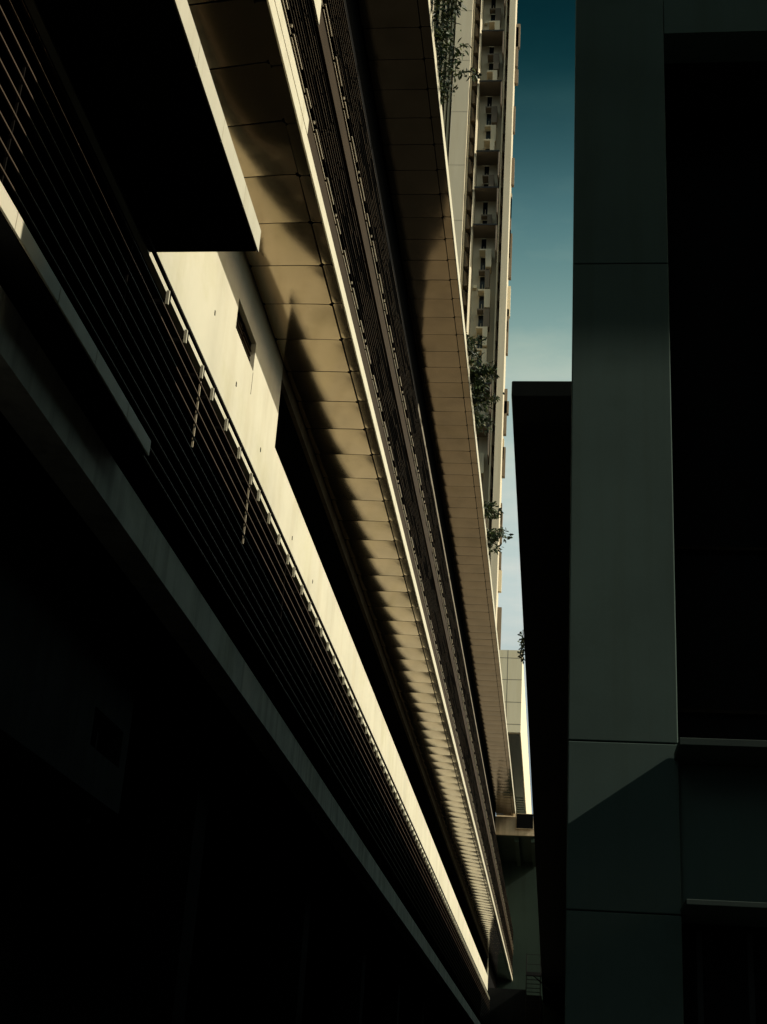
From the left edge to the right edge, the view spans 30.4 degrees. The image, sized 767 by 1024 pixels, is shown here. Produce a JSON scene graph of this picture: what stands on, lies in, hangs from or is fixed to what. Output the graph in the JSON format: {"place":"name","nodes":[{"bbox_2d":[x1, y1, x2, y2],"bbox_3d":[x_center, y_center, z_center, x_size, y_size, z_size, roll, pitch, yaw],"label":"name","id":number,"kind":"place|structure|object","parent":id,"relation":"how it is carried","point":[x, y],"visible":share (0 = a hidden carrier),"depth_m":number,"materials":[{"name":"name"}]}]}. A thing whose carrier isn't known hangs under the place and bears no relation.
{"place":"outdoors","nodes":[
{"label":"outdoors","id":0,"kind":"place"},
{"bbox_2d":[0,0,515,1023],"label":"podium building","id":1,"kind":"structure","parent":0,"point":[182,832],"depth_m":23.34,"materials":[{"name":"beige paint"}]},
{"bbox_2d":[0,0,489,1023],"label":"railing","id":2,"kind":"object","parent":1,"relation":"on","point":[204,368],"visible":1,"depth_m":17.99,"materials":[{"name":"black metal"}]},
{"bbox_2d":[438,70,457,104],"bbox_3d":[1.518,-11.062,36.508,0.932,0.798,1.395,1,-23,7],"label":"shrub","id":3,"kind":"object","parent":1,"relation":"on","point":[445,85],"visible":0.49,"depth_m":36.67,"materials":[{"name":"green plant"}]},
{"bbox_2d":[431,0,466,33],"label":"shrub","id":4,"kind":"object","parent":1,"relation":"on","point":[455,9],"visible":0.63,"depth_m":34.15,"materials":[{"name":"green plant"}]},
{"bbox_2d":[433,16,481,82],"bbox_3d":[1.487,-11.791,35.822,1.614,1.277,2.106,-6,-25,22],"label":"shrub","id":5,"kind":"object","parent":1,"relation":"on","point":[440,38],"visible":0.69,"depth_m":35.83,"materials":[{"name":"green plant"}]},
{"bbox_2d":[466,332,488,369],"bbox_3d":[3.094,-5.604,49.049,1.153,0.864,2.018,1,-23,7],"label":"shrub","id":6,"kind":"object","parent":1,"relation":"on","point":[472,351],"visible":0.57,"depth_m":48.92,"materials":[{"name":"green plant"}]},
{"bbox_2d":[474,411,494,433],"bbox_3d":[3.699,-3.444,54.199,1.457,0.652,1.131,17,-27,-28],"label":"shrub","id":7,"kind":"object","parent":1,"relation":"on","point":[478,421],"visible":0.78,"depth_m":54.12,"materials":[{"name":"green plant"}]},
{"bbox_2d":[469,361,504,412],"bbox_3d":[3.643,-4.602,51.619,1.561,1.035,3.753,1,-23,7],"label":"shrub","id":8,"kind":"object","parent":1,"relation":"on","point":[478,386],"visible":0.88,"depth_m":51.51,"materials":[{"name":"green plant"}]},
{"bbox_2d":[483,501,503,518],"bbox_3d":[4.661,-0.056,61.831,1.188,0.963,2.399,1,-23,7],"label":"shrub","id":9,"kind":"object","parent":1,"relation":"on","point":[489,510],"visible":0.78,"depth_m":61.82,"materials":[{"name":"green plant"}]},
{"bbox_2d":[486,527,513,555],"bbox_3d":[5.240,1.151,65.070,1.607,1.263,2.852,1,-23,7],"label":"shrub","id":10,"kind":"object","parent":1,"relation":"on","point":[492,537],"visible":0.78,"depth_m":64.70,"materials":[{"name":"green plant"}]},
{"bbox_2d":[431,0,520,649],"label":"apartment tower","id":11,"kind":"structure","parent":0,"point":[479,121],"depth_m":214.18,"materials":[{"name":"beige concrete"}]},
{"bbox_2d":[477,335,481,347],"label":"window","id":12,"kind":"structure","parent":11,"relation":"in","point":[480,336],"depth_m":205.89,"materials":[{"name":"black glass"}]},
{"bbox_2d":[478,316,482,326],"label":"window","id":13,"kind":"structure","parent":11,"relation":"in","point":[480,319],"depth_m":207.25,"materials":[{"name":"black glass"}]},
{"bbox_2d":[479,296,483,308],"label":"window","id":14,"kind":"structure","parent":11,"relation":"in","point":[481,298],"depth_m":208.52,"materials":[{"name":"black glass"}]},
{"bbox_2d":[480,277,484,288],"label":"window","id":15,"kind":"structure","parent":11,"relation":"in","point":[482,279],"depth_m":209.85,"materials":[{"name":"black glass"}]},
{"bbox_2d":[480,258,484,269],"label":"window","id":16,"kind":"structure","parent":11,"relation":"in","point":[482,259],"depth_m":211.16,"materials":[{"name":"black glass"}]},
{"bbox_2d":[481,239,485,248],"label":"window","id":17,"kind":"structure","parent":11,"relation":"in","point":[483,246],"depth_m":212.53,"materials":[{"name":"black glass"}]},
{"bbox_2d":[483,202,487,213],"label":"window","id":18,"kind":"structure","parent":11,"relation":"in","point":[485,204],"depth_m":215.14,"materials":[{"name":"black glass"}]},
{"bbox_2d":[484,166,488,174],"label":"window","id":19,"kind":"structure","parent":11,"relation":"in","point":[486,172],"depth_m":217.89,"materials":[{"name":"black glass"}]},
{"bbox_2d":[486,131,490,138],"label":"window","id":20,"kind":"structure","parent":11,"relation":"in","point":[488,133],"depth_m":220.57,"materials":[{"name":"black glass"}]},
{"bbox_2d":[486,114,490,124],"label":"window","id":21,"kind":"structure","parent":11,"relation":"in","point":[488,115],"depth_m":221.73,"materials":[{"name":"black glass"}]},
{"bbox_2d":[487,97,491,105],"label":"window","id":22,"kind":"structure","parent":11,"relation":"in","point":[489,101],"depth_m":223.11,"materials":[{"name":"black glass"}]},
{"bbox_2d":[489,47,493,53],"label":"window","id":23,"kind":"structure","parent":11,"relation":"in","point":[491,51],"depth_m":227.15,"materials":[{"name":"black glass"}]},
{"bbox_2d":[491,0,495,7],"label":"window","id":24,"kind":"structure","parent":11,"relation":"in","point":[493,4],"depth_m":230.98,"materials":[{"name":"black glass"}]},
{"bbox_2d":[480,988,542,1023],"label":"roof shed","id":25,"kind":"structure","parent":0,"point":[506,1006],"depth_m":106.09,"materials":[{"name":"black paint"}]},
{"bbox_2d":[499,650,531,816],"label":"pale block","id":26,"kind":"structure","parent":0,"point":[512,669],"depth_m":153.34,"materials":[{"name":"beige concrete"}]},
{"bbox_2d":[498,0,575,813],"label":"sky","id":27,"kind":"structure","parent":0,"point":[541,282],"materials":[{"name":"blue"}]},
{"label":"ground","id":28,"kind":"structure","parent":0,"visible":0},
{"bbox_2d":[474,816,564,1023],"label":"end building","id":29,"kind":"structure","parent":28,"relation":"on","point":[516,848],"depth_m":126.97,"materials":[{"name":"grey concrete"}]},
{"bbox_2d":[516,813,532,829],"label":"window","id":30,"kind":"structure","parent":29,"relation":"on","point":[524,821],"depth_m":118.68,"materials":[{"name":"black glass"}]},
{"bbox_2d":[511,381,571,1003],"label":"roof slab building","id":31,"kind":"structure","parent":28,"relation":"on","point":[541,413],"depth_m":31.17,"materials":[{"name":"black paint"}]},
{"bbox_2d":[517,631,524,663],"bbox_3d":[3.291,3.221,33.363,0.272,0.363,1.647,1,-23,7],"label":"hanging vine","id":32,"kind":"object","parent":31,"relation":"hanging from","point":[522,650],"visible":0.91,"depth_m":33.24,"materials":[{"name":"green plant"}]},
{"bbox_2d":[525,953,551,1023],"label":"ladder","id":33,"kind":"object","parent":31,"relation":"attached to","point":[536,974],"visible":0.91,"depth_m":105.43,"materials":[{"name":"black metal"}]},
{"bbox_2d":[565,0,766,1023],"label":"corner building","id":34,"kind":"structure","parent":28,"relation":"on","point":[666,884],"depth_m":9.92,"materials":[{"name":"grey concrete"}]},
{"bbox_2d":[665,110,766,739],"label":"window","id":35,"kind":"structure","parent":34,"relation":"in","point":[716,164],"depth_m":10.77,"materials":[{"name":"black glass"}]},
{"bbox_2d":[682,924,766,1023],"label":"window","id":36,"kind":"structure","parent":34,"relation":"in","point":[725,967],"depth_m":8.59,"materials":[{"name":"black glass"}]}
]}

